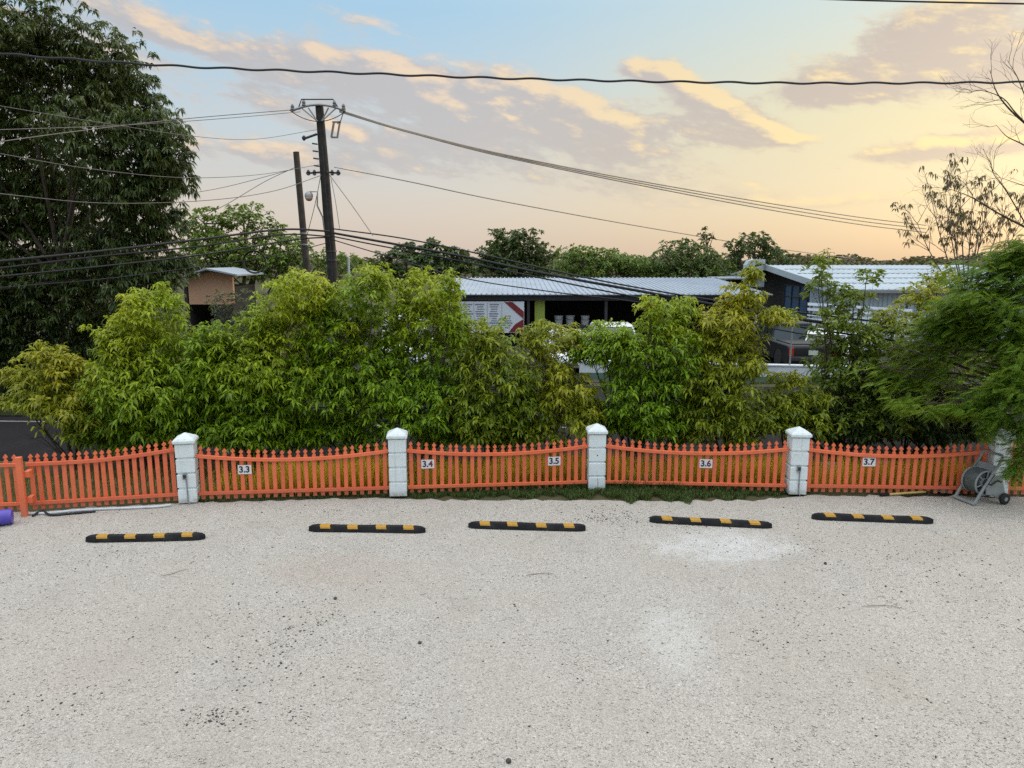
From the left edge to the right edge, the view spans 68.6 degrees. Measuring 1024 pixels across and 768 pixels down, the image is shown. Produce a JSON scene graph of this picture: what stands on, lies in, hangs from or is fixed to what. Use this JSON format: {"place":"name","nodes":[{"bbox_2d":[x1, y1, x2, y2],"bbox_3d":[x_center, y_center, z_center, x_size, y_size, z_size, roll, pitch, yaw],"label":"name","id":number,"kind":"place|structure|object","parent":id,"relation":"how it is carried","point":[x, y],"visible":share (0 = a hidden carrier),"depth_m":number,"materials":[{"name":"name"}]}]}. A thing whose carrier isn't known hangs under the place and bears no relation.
{"place":"outdoors","nodes":[
{"label":"outdoors","id":0,"kind":"place"},
{"bbox_2d":[0,369,429,415],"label":"verge","id":1,"kind":"structure","parent":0,"point":[2,412],"depth_m":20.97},
{"bbox_2d":[0,0,200,391],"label":"mango tree","id":2,"kind":"object","parent":1,"relation":"on","point":[35,223],"visible":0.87,"depth_m":21.62,"materials":[{"name":"green plant"}]},
{"bbox_2d":[129,308,193,372],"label":"dark bush","id":3,"kind":"object","parent":1,"relation":"on","point":[188,324],"visible":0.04,"depth_m":26.21,"materials":[{"name":"green plant"}]},
{"bbox_2d":[289,99,345,378],"bbox_3d":[-5.408,-3.607,21.669,1.569,8.775,0.395,0,10,0],"label":"utility pole","id":4,"kind":"object","parent":1,"relation":"on","point":[330,247],"visible":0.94,"depth_m":21.18,"materials":[{"name":"brown wood"}]},
{"bbox_2d":[0,112,294,129],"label":"power line","id":5,"kind":"object","parent":4,"relation":"attached to","point":[139,124],"visible":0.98,"depth_m":17.60,"materials":[{"name":"rubber"}]},
{"bbox_2d":[0,109,300,141],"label":"power line","id":6,"kind":"object","parent":4,"relation":"attached to","point":[137,123],"visible":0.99,"depth_m":17.47,"materials":[{"name":"rubber"}]},
{"bbox_2d":[0,153,315,177],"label":"power line","id":7,"kind":"object","parent":4,"relation":"attached to","point":[151,175],"visible":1,"depth_m":16.81,"materials":[{"name":"rubber"}]},
{"bbox_2d":[2,106,316,139],"bbox_3d":[-7.519,-6.045,17.109,0.396,0.835,9.039,5,11,28],"label":"power line","id":8,"kind":"object","parent":4,"relation":"attached to","point":[151,130],"visible":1,"depth_m":16.24,"materials":[{"name":"rubber"}]},
{"bbox_2d":[0,175,321,203],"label":"power line","id":9,"kind":"object","parent":4,"relation":"attached to","point":[159,202],"visible":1,"depth_m":16.30,"materials":[{"name":"rubber"}]},
{"bbox_2d":[0,228,329,261],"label":"communication cable","id":10,"kind":"object","parent":4,"relation":"attached to","point":[104,250],"visible":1,"depth_m":17.32,"materials":[{"name":"rubber"}]},
{"bbox_2d":[242,250,265,273],"bbox_3d":[-6.639,-3.147,19.366,0.621,0.601,0.064,0,10,0],"label":"cable coil","id":11,"kind":"object","parent":10,"relation":"hanging from","point":[243,259],"visible":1,"depth_m":19.35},
{"bbox_2d":[0,234,329,268],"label":"communication cable","id":12,"kind":"object","parent":4,"relation":"attached to","point":[153,250],"visible":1,"depth_m":17.32,"materials":[{"name":"rubber"}]},
{"bbox_2d":[0,237,329,276],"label":"communication cable","id":13,"kind":"object","parent":4,"relation":"attached to","point":[156,259],"visible":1,"depth_m":17.64,"materials":[{"name":"rubber"}]},
{"bbox_2d":[0,242,329,287],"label":"communication cable","id":14,"kind":"object","parent":4,"relation":"attached to","point":[155,272],"visible":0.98,"depth_m":17.72,"materials":[{"name":"rubber"}]},
{"bbox_2d":[305,191,324,229],"bbox_3d":[-5.586,-4.911,21.250,0.520,1.074,0.239,-1,10,-8],"label":"street lamp","id":15,"kind":"object","parent":4,"relation":"attached to","point":[308,195],"visible":1,"depth_m":21.13,"materials":[{"name":"metal"}]},
{"bbox_2d":[339,112,925,232],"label":"power line","id":16,"kind":"object","parent":4,"relation":"attached to","point":[613,179],"visible":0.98,"depth_m":44.63,"materials":[{"name":"rubber"}]},
{"bbox_2d":[339,110,925,225],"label":"power line","id":17,"kind":"object","parent":4,"relation":"attached to","point":[628,178],"visible":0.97,"depth_m":46.98,"materials":[{"name":"rubber"}]},
{"bbox_2d":[339,111,925,228],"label":"power line","id":18,"kind":"object","parent":4,"relation":"attached to","point":[638,182],"visible":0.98,"depth_m":48.49,"materials":[{"name":"rubber"}]},
{"bbox_2d":[332,232,985,342],"bbox_3d":[2.268,-2.441,17.464,16.940,2.433,0.682,5,11,27],"label":"communication cable","id":19,"kind":"object","parent":4,"relation":"attached to","point":[560,276],"visible":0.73,"depth_m":17.93,"materials":[{"name":"rubber"}]},
{"bbox_2d":[332,236,987,352],"bbox_3d":[2.277,-2.299,17.486,16.959,2.507,0.657,5,11,27],"label":"communication cable","id":20,"kind":"object","parent":4,"relation":"attached to","point":[563,282],"visible":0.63,"depth_m":18.16,"materials":[{"name":"rubber"}]},
{"bbox_2d":[333,239,1000,364],"bbox_3d":[2.287,-2.139,17.511,16.985,2.630,0.652,5,11,27],"label":"communication cable","id":21,"kind":"object","parent":4,"relation":"attached to","point":[585,295],"visible":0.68,"depth_m":17.91,"materials":[{"name":"rubber"}]},
{"bbox_2d":[332,228,1002,332],"bbox_3d":[2.253,-2.610,17.430,16.906,2.303,0.668,5,11,27],"label":"communication cable","id":22,"kind":"object","parent":4,"relation":"attached to","point":[588,277],"visible":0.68,"depth_m":17.59,"materials":[{"name":"rubber"}]},
{"bbox_2d":[182,267,263,342],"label":"peach house","id":23,"kind":"structure","parent":0,"point":[197,289],"depth_m":33.86,"materials":[{"name":"metal"}]},
{"bbox_2d":[382,313,432,366],"bbox_3d":[-4.202,-1.684,29.139,2.070,1.896,4.835,-2,10,-10],"label":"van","id":24,"kind":"object","parent":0,"point":[409,340],"visible":0.06,"depth_m":27.06,"materials":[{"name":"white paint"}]},
{"bbox_2d":[1,453,1021,507],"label":"verge grass","id":25,"kind":"structure","parent":0,"point":[93,491],"depth_m":13.85,"materials":[{"name":"plant"}]},
{"bbox_2d":[0,495,1023,767],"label":"gravel lot","id":26,"kind":"structure","parent":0,"point":[286,577],"depth_m":8.28,"materials":[{"name":"gravel"}]},
{"bbox_2d":[0,509,13,524],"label":"plastic drum","id":27,"kind":"object","parent":26,"relation":"on","point":[6,516],"visible":1,"depth_m":11.63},
{"bbox_2d":[0,454,19,509],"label":"picket fence panel","id":28,"kind":"object","parent":26,"relation":"on","point":[6,465],"visible":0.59,"depth_m":12.23,"materials":[{"name":"orange paint"}]},
{"bbox_2d":[15,456,35,516],"bbox_3d":[-7.835,1.644,12.109,0.158,1.000,0.232,-2,10,-14],"label":"gate post","id":29,"kind":"object","parent":26,"relation":"on","point":[24,499],"visible":1,"depth_m":12.02,"materials":[{"name":"orange paint"}]},
{"bbox_2d":[31,510,95,516],"bbox_3d":[-7.266,2.084,12.182,0.929,0.069,0.182,-1,10,-5],"label":"black hose","id":30,"kind":"object","parent":26,"relation":"on","point":[48,514],"visible":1,"depth_m":12.16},
{"bbox_2d":[29,504,170,514],"bbox_3d":[-6.796,2.066,12.361,2.208,0.044,0.096,-2,10,-11],"label":"white pipe","id":31,"kind":"object","parent":26,"relation":"on","point":[97,509],"visible":1,"depth_m":12.37,"materials":[{"name":"plastic"}]},
{"bbox_2d":[85,532,205,542],"bbox_3d":[-5.404,2.259,11.077,1.703,0.098,0.162,-1,10,-3],"label":"wheel stop","id":32,"kind":"object","parent":26,"relation":"on","point":[151,537],"visible":1,"depth_m":11.02,"materials":[{"name":"black rubber"}]},
{"bbox_2d":[172,432,200,503],"bbox_3d":[-5.507,1.413,12.734,0.356,1.200,0.384,-2,10,-12],"label":"fence post","id":33,"kind":"object","parent":26,"relation":"on","point":[186,460],"visible":1,"depth_m":12.62,"materials":[{"name":"white paint"}]},
{"bbox_2d":[25,439,177,508],"bbox_3d":[-6.782,1.499,12.469,2.278,1.068,0.068,-2,10,-12],"label":"picket fence panel","id":34,"kind":"object","parent":33,"relation":"attached to","point":[90,499],"visible":0.98,"depth_m":12.48,"materials":[{"name":"orange paint"}]},
{"bbox_2d":[196,441,388,498],"bbox_3d":[-3.748,1.486,12.920,3.208,0.944,0.068,-1,10,-6],"label":"picket fence panel","id":35,"kind":"object","parent":33,"relation":"attached to","point":[251,491],"visible":1,"depth_m":12.93,"materials":[{"name":"orange paint"}]},
{"bbox_2d":[238,465,251,473],"bbox_3d":[-4.568,1.463,12.832,0.225,0.158,0.014,-1,10,-6],"label":"number sign","id":36,"kind":"object","parent":35,"relation":"attached to","point":[244,469],"visible":1,"depth_m":12.83,"materials":[{"name":"white"}]},
{"bbox_2d":[309,524,425,533],"bbox_3d":[-2.207,2.199,11.440,1.781,0.096,0.164,0,10,2],"label":"wheel stop","id":37,"kind":"object","parent":26,"relation":"on","point":[377,528],"visible":1,"depth_m":11.39,"materials":[{"name":"black rubber"}]},
{"bbox_2d":[0,500,1023,767],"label":"dark chips","id":38,"kind":"object","parent":26,"relation":"on","point":[514,606],"visible":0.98,"depth_m":8.34,"materials":[{"name":"gravel"}]},
{"bbox_2d":[468,521,585,531],"bbox_3d":[0.226,2.181,11.542,1.805,0.097,0.161,1,10,4],"label":"wheel stop","id":39,"kind":"object","parent":26,"relation":"on","point":[529,526],"visible":1,"depth_m":11.49,"materials":[{"name":"black rubber"}]},
{"bbox_2d":[649,516,771,528],"bbox_3d":[3.091,2.151,11.724,1.860,0.098,0.161,1,10,8],"label":"wheel stop","id":40,"kind":"object","parent":26,"relation":"on","point":[722,522],"visible":1,"depth_m":11.67,"materials":[{"name":"black rubber"}]},
{"bbox_2d":[811,512,933,523],"bbox_3d":[5.699,2.122,11.893,1.831,0.098,0.158,1,10,6],"label":"wheel stop","id":41,"kind":"object","parent":26,"relation":"on","point":[824,516],"visible":1,"depth_m":11.84,"materials":[{"name":"black rubber"}]},
{"bbox_2d":[879,484,951,495],"bbox_3d":[7.086,1.864,13.168,1.352,0.169,0.210,-1,10,-7],"label":"shovel","id":42,"kind":"object","parent":26,"relation":"on","point":[913,492],"visible":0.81,"depth_m":13.15,"materials":[{"name":"brown wood"}]},
{"bbox_2d":[952,449,1009,505],"bbox_3d":[8.012,1.586,12.787,0.686,0.849,0.638,-2,10,-14],"label":"hose reel","id":43,"kind":"object","parent":26,"relation":"on","point":[978,479],"visible":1,"depth_m":12.66,"materials":[{"name":"grey plastic"}]},
{"bbox_2d":[986,428,1015,496],"bbox_3d":[8.440,1.352,13.062,0.356,1.189,0.356,0,10,3],"label":"fence post","id":44,"kind":"object","parent":26,"relation":"on","point":[991,458],"visible":0.16,"depth_m":12.91,"materials":[{"name":"white paint"}]},
{"bbox_2d":[1007,444,1023,493],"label":"picket fence panel","id":45,"kind":"object","parent":44,"relation":"attached to","point":[1017,488],"visible":0.16,"depth_m":13.10,"materials":[{"name":"orange paint"}]},
{"bbox_2d":[0,260,1023,511],"bbox_3d":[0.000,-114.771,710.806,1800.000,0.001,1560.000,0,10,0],"label":"ground","id":46,"kind":"structure","parent":0,"point":[600,496],"depth_m":13.40,"materials":[{"name":"plant"}]},
{"bbox_2d":[0,339,124,468],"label":"leafy shrub","id":47,"kind":"object","parent":46,"relation":"on","point":[61,404],"visible":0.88,"depth_m":14.24,"materials":[{"name":"green plant"}]},
{"bbox_2d":[62,281,229,467],"bbox_3d":[-7.229,-0.112,14.599,2.832,3.742,3.226,-7,12,-38],"label":"leafy shrub","id":48,"kind":"object","parent":46,"relation":"on","point":[132,405],"visible":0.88,"depth_m":14.13,"materials":[{"name":"green plant"}]},
{"bbox_2d":[204,285,270,340],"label":"grey green bush","id":49,"kind":"object","parent":46,"relation":"on","point":[225,306],"visible":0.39,"depth_m":29.63,"materials":[{"name":"green plant"}]},
{"bbox_2d":[165,266,339,466],"bbox_3d":[-5.047,-0.269,14.665,3.476,4.028,2.850,0,10,0],"label":"leafy shrub","id":50,"kind":"object","parent":46,"relation":"on","point":[238,375],"visible":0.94,"depth_m":14.19,"materials":[{"name":"green plant"}]},
{"bbox_2d":[173,201,364,320],"bbox_3d":[-12.988,-5.943,39.485,10.727,7.224,5.705,0,10,0],"label":"background tree","id":51,"kind":"object","parent":46,"relation":"on","point":[284,260],"visible":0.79,"depth_m":38.75,"materials":[{"name":"green plant"}]},
{"bbox_2d":[293,151,311,295],"bbox_3d":[-7.552,-4.361,27.660,0.637,8.086,0.300,0,10,0],"label":"utility pole","id":52,"kind":"object","parent":46,"relation":"on","point":[302,221],"visible":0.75,"depth_m":27.25,"materials":[{"name":"brown wood"}]},
{"bbox_2d":[278,262,430,460],"bbox_3d":[-3.066,-0.320,14.713,3.017,4.107,2.752,-3,10,-17],"label":"leafy shrub","id":53,"kind":"object","parent":46,"relation":"on","point":[350,414],"visible":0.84,"depth_m":14.38,"materials":[{"name":"green plant"}]},
{"bbox_2d":[386,428,407,496],"bbox_3d":[-1.990,1.345,13.102,0.356,1.189,0.356,-1,10,-5],"label":"fence post","id":54,"kind":"object","parent":46,"relation":"on","point":[397,455],"visible":1,"depth_m":12.96,"materials":[{"name":"white paint"}]},
{"bbox_2d":[367,241,440,302],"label":"background tree","id":55,"kind":"object","parent":46,"relation":"on","point":[402,255],"visible":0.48,"depth_m":60.41,"materials":[{"name":"green plant"}]},
{"bbox_2d":[364,265,483,459],"bbox_3d":[-1.616,-0.285,14.718,2.464,4.036,2.922,0,10,0],"label":"leafy shrub","id":56,"kind":"object","parent":46,"relation":"on","point":[430,427],"visible":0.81,"depth_m":14.34,"materials":[{"name":"green plant"}]},
{"bbox_2d":[407,236,479,308],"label":"background tree","id":57,"kind":"object","parent":46,"relation":"on","point":[446,264],"visible":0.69,"depth_m":59.15,"materials":[{"name":"green plant"}]},
{"bbox_2d":[0,251,994,280],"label":"wood","id":58,"kind":"object","parent":46,"relation":"on","point":[805,260],"visible":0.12,"depth_m":150.47,"materials":[{"name":"plant"}]},
{"bbox_2d":[435,314,561,466],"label":"leafy shrub","id":59,"kind":"object","parent":46,"relation":"on","point":[496,422],"visible":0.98,"depth_m":14.03,"materials":[{"name":"green plant"}]},
{"bbox_2d":[199,476,808,504],"bbox_3d":[-0.133,1.804,13.207,10.900,0.283,1.157,0,10,0],"label":"weed strip","id":60,"kind":"object","parent":46,"relation":"on","point":[635,492],"visible":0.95,"depth_m":13.19,"materials":[{"name":"green plant"}]},
{"bbox_2d":[470,227,560,276],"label":"background tree","id":61,"kind":"object","parent":46,"relation":"on","point":[511,248],"visible":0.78,"depth_m":53.53,"materials":[{"name":"green plant"}]},
{"bbox_2d":[501,318,607,456],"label":"leafy shrub","id":62,"kind":"object","parent":46,"relation":"on","point":[576,403],"visible":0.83,"depth_m":14.26,"materials":[{"name":"green plant"}]},
{"bbox_2d":[586,423,607,489],"bbox_3d":[1.510,1.288,13.447,0.356,1.189,0.356,0,10,-1],"label":"fence post","id":63,"kind":"object","parent":46,"relation":"on","point":[597,433],"visible":0.98,"depth_m":13.31,"materials":[{"name":"white paint"}]},
{"bbox_2d":[407,437,587,492],"bbox_3d":[-0.238,1.431,13.271,3.187,0.939,0.068,-1,10,-6],"label":"picket fence panel","id":64,"kind":"object","parent":63,"relation":"attached to","point":[494,454],"visible":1,"depth_m":13.28,"materials":[{"name":"orange paint"}]},
{"bbox_2d":[421,459,433,468],"bbox_3d":[-1.474,1.401,13.141,0.225,0.158,0.014,-1,10,-6],"label":"number sign","id":65,"kind":"object","parent":64,"relation":"attached to","point":[425,464],"visible":1,"depth_m":13.14,"materials":[{"name":"white"}]},
{"bbox_2d":[548,457,560,465],"bbox_3d":[0.752,1.372,13.362,0.225,0.158,0.014,-1,10,-6],"label":"number sign","id":66,"kind":"object","parent":64,"relation":"attached to","point":[554,460],"visible":1,"depth_m":13.36,"materials":[{"name":"white"}]},
{"bbox_2d":[563,294,708,467],"bbox_3d":[2.462,-0.001,14.607,3.016,3.522,2.328,0,10,0],"label":"leafy shrub","id":67,"kind":"object","parent":46,"relation":"on","point":[628,415],"visible":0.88,"depth_m":14.21,"materials":[{"name":"green plant"}]},
{"bbox_2d":[665,260,805,459],"bbox_3d":[4.242,-0.293,14.454,2.765,4.136,2.156,-3,10,-17],"label":"leafy shrub","id":68,"kind":"object","parent":46,"relation":"on","point":[726,415],"visible":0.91,"depth_m":14.14,"materials":[{"name":"green plant"}]},
{"bbox_2d":[784,426,811,495],"bbox_3d":[5.009,1.337,13.188,0.356,1.200,0.384,0,10,3],"label":"fence post","id":69,"kind":"object","parent":46,"relation":"on","point":[797,456],"visible":0.95,"depth_m":13.08,"materials":[{"name":"white paint"}]},
{"bbox_2d":[605,438,788,490],"bbox_3d":[3.258,1.425,13.320,3.179,0.933,0.068,1,10,4],"label":"picket fence panel","id":70,"kind":"object","parent":69,"relation":"attached to","point":[751,484],"visible":0.98,"depth_m":13.32,"materials":[{"name":"orange paint"}]},
{"bbox_2d":[699,459,712,467],"bbox_3d":[3.437,1.412,13.306,0.225,0.158,0.014,1,10,4],"label":"number sign","id":71,"kind":"object","parent":70,"relation":"attached to","point":[705,463],"visible":1,"depth_m":13.30,"materials":[{"name":"white"}]},
{"bbox_2d":[806,440,990,493],"bbox_3d":[6.724,1.454,13.127,3.103,0.939,0.068,0,10,2],"label":"picket fence panel","id":72,"kind":"object","parent":69,"relation":"attached to","point":[893,456],"visible":0.93,"depth_m":13.14,"materials":[{"name":"orange paint"}]},
{"bbox_2d":[862,457,875,465],"bbox_3d":[6.246,1.363,13.133,0.225,0.158,0.014,0,10,2],"label":"number sign","id":73,"kind":"object","parent":72,"relation":"attached to","point":[867,461],"visible":1,"depth_m":13.13,"materials":[{"name":"white"}]},
{"bbox_2d":[751,370,849,447],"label":"leafy shrub","id":74,"kind":"object","parent":46,"relation":"on","point":[792,409],"visible":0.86,"depth_m":14.40,"materials":[{"name":"green plant"}]},
{"bbox_2d":[765,248,938,461],"bbox_3d":[6.746,-0.491,14.953,3.246,4.366,2.373,4,10,21],"label":"leafy shrub","id":75,"kind":"object","parent":46,"relation":"on","point":[856,354],"visible":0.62,"depth_m":14.61,"materials":[{"name":"green plant"}]},
{"bbox_2d":[814,354,1010,462],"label":"leafy shrub","id":76,"kind":"object","parent":46,"relation":"on","point":[949,432],"visible":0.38,"depth_m":14.70,"materials":[{"name":"green plant"}]},
{"bbox_2d":[847,233,1023,493],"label":"feathery tree","id":77,"kind":"object","parent":46,"relation":"on","point":[980,322],"visible":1,"depth_m":13.10,"materials":[{"name":"green plant"}]},
{"bbox_2d":[865,260,1011,453],"bbox_3d":[8.703,-0.481,15.592,3.034,4.138,3.031,0,10,0],"label":"leafy shrub","id":78,"kind":"object","parent":46,"relation":"on","point":[921,300],"visible":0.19,"depth_m":15.14,"materials":[{"name":"green plant"}]},
{"bbox_2d":[890,153,1023,383],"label":"bare tree","id":79,"kind":"object","parent":46,"relation":"on","point":[961,216],"visible":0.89,"depth_m":23.50,"materials":[{"name":"green plant"}]},
{"bbox_2d":[914,31,1023,264],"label":"bare tree","id":80,"kind":"object","parent":46,"relation":"on","point":[1014,113],"visible":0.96,"depth_m":12.47,"materials":[{"name":"wood"}]},
{"bbox_2d":[0,386,1023,461],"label":"road","id":81,"kind":"structure","parent":0,"point":[16,440],"depth_m":16.70,"materials":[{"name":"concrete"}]},
{"bbox_2d":[0,53,1023,84],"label":"service cable","id":82,"kind":"object","parent":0,"point":[500,78],"visible":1,"depth_m":9.30,"materials":[{"name":"rubber"}]},
{"bbox_2d":[0,0,1023,259],"label":"sky","id":83,"kind":"structure","parent":0,"point":[859,150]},
{"bbox_2d":[550,324,589,332],"bbox_3d":[2.750,-2.318,35.707,2.000,0.985,0.700,0,10,0],"label":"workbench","id":84,"kind":"object","parent":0,"point":[582,327],"visible":0.11,"depth_m":35.33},
{"bbox_2d":[554,315,562,324],"bbox_3d":[2.200,-3.011,35.490,0.440,0.455,0.440,0,10,0],"label":"bucket","id":85,"kind":"object","parent":84,"relation":"on","point":[558,319],"visible":0.88,"depth_m":35.34,"materials":[{"name":"white plastic"}]},
{"bbox_2d":[581,315,589,324],"bbox_3d":[3.450,-3.011,35.490,0.440,0.455,0.440,0,10,0],"label":"bucket","id":86,"kind":"object","parent":84,"relation":"on","point":[584,319],"visible":0.98,"depth_m":35.34,"materials":[{"name":"white plastic"}]},
{"bbox_2d":[200,444,972,495],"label":"golden grass","id":87,"kind":"structure","parent":0,"point":[483,470],"depth_m":13.63,"materials":[{"name":"plant"}]},
{"bbox_2d":[334,167,853,258],"bbox_3d":[18.749,-12.030,63.820,5.428,2.803,98.008,6,11,32],"label":"power line","id":88,"kind":"object","parent":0,"point":[553,210],"visible":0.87,"depth_m":39.77,"materials":[{"name":"rubber"}]},
{"bbox_2d":[305,310,1020,383],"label":"forecourt","id":89,"kind":"structure","parent":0,"point":[770,360],"depth_m":31.46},
{"bbox_2d":[545,329,587,367],"bbox_3d":[2.066,-1.325,28.692,2.000,1.337,4.435,-1,10,-4],"label":"car","id":90,"kind":"object","parent":89,"relation":"on","point":[552,342],"visible":0.02,"depth_m":27.11,"materials":[{"name":"white paint"}]},
{"bbox_2d":[579,360,610,377],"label":"wall","id":91,"kind":"structure","parent":89,"relation":"on","point":[583,369],"depth_m":26.06,"materials":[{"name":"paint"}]},
{"bbox_2d":[438,259,772,347],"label":"workshop shed","id":92,"kind":"structure","parent":89,"relation":"on","point":[547,306],"depth_m":39.22,"materials":[{"name":"metal"}]},
{"bbox_2d":[460,301,523,332],"bbox_3d":[-0.900,-3.039,34.157,2.900,1.420,0.069,0,10,0],"label":"price board","id":93,"kind":"object","parent":92,"relation":"attached to","point":[493,311],"visible":0.65,"depth_m":34.10,"materials":[{"name":"plastic"}]},
{"bbox_2d":[546,243,665,276],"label":"background tree","id":94,"kind":"object","parent":89,"relation":"on","point":[622,265],"visible":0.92,"depth_m":48.71,"materials":[{"name":"green plant"}]},
{"bbox_2d":[585,322,643,363],"bbox_3d":[3.852,-1.579,29.360,2.140,1.616,5.235,0,10,0],"label":"pickup truck","id":95,"kind":"object","parent":89,"relation":"on","point":[628,325],"visible":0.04,"depth_m":28.50,"materials":[{"name":"white paint"}]},
{"bbox_2d":[641,260,740,275],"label":"background tree","id":96,"kind":"object","parent":89,"relation":"on","point":[725,272],"visible":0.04,"depth_m":56.80,"materials":[{"name":"green plant"}]},
{"bbox_2d":[645,237,738,279],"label":"background tree","id":97,"kind":"object","parent":89,"relation":"on","point":[705,267],"visible":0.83,"depth_m":49.04,"materials":[{"name":"green plant"}]},
{"bbox_2d":[694,226,723,274],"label":"background tree","id":98,"kind":"object","parent":89,"relation":"on","point":[704,238],"visible":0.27,"depth_m":53.63,"materials":[{"name":"green plant"}]},
{"bbox_2d":[719,230,784,272],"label":"background tree","id":99,"kind":"object","parent":89,"relation":"on","point":[766,247],"visible":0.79,"depth_m":52.90,"materials":[{"name":"green plant"}]},
{"bbox_2d":[771,247,800,264],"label":"background tree","id":100,"kind":"object","parent":89,"relation":"on","point":[787,259],"visible":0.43,"depth_m":57.39,"materials":[{"name":"green plant"}]},
{"bbox_2d":[745,321,837,364],"bbox_3d":[10.921,-1.639,29.720,2.140,1.616,5.235,0,10,0],"label":"pickup truck","id":101,"kind":"object","parent":89,"relation":"on","point":[778,349],"visible":0.47,"depth_m":28.32,"materials":[{"name":"black paint"}]},
{"bbox_2d":[709,362,889,383],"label":"wall","id":102,"kind":"structure","parent":89,"relation":"on","point":[788,368],"depth_m":25.04,"materials":[{"name":"paint"}]},
{"bbox_2d":[805,328,850,364],"bbox_3d":[12.332,-1.485,29.645,2.000,1.337,4.435,3,10,20],"label":"car","id":103,"kind":"object","parent":89,"relation":"on","point":[822,333],"visible":0.05,"depth_m":28.43,"materials":[{"name":"white paint"}]},
{"bbox_2d":[722,264,1022,344],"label":"tin building","id":104,"kind":"structure","parent":89,"relation":"on","point":[784,285],"depth_m":41.63,"materials":[{"name":"metal"}]},
{"bbox_2d":[783,284,809,321],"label":"window","id":105,"kind":"structure","parent":104,"relation":"in","point":[791,295],"depth_m":42.68,"materials":[{"name":"glass"}]},
{"bbox_2d":[807,303,911,351],"bbox_3d":[15.002,-2.416,32.580,4.400,2.212,0.156,1,10,4],"label":"slatted screen","id":106,"kind":"object","parent":104,"relation":"attached to","point":[811,308],"visible":0.23,"depth_m":32.47,"materials":[{"name":"white metal"}]},
{"bbox_2d":[839,0,1023,4],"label":"service cable","id":107,"kind":"object","parent":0,"point":[938,2],"visible":1,"depth_m":8.50,"materials":[{"name":"rubber"}]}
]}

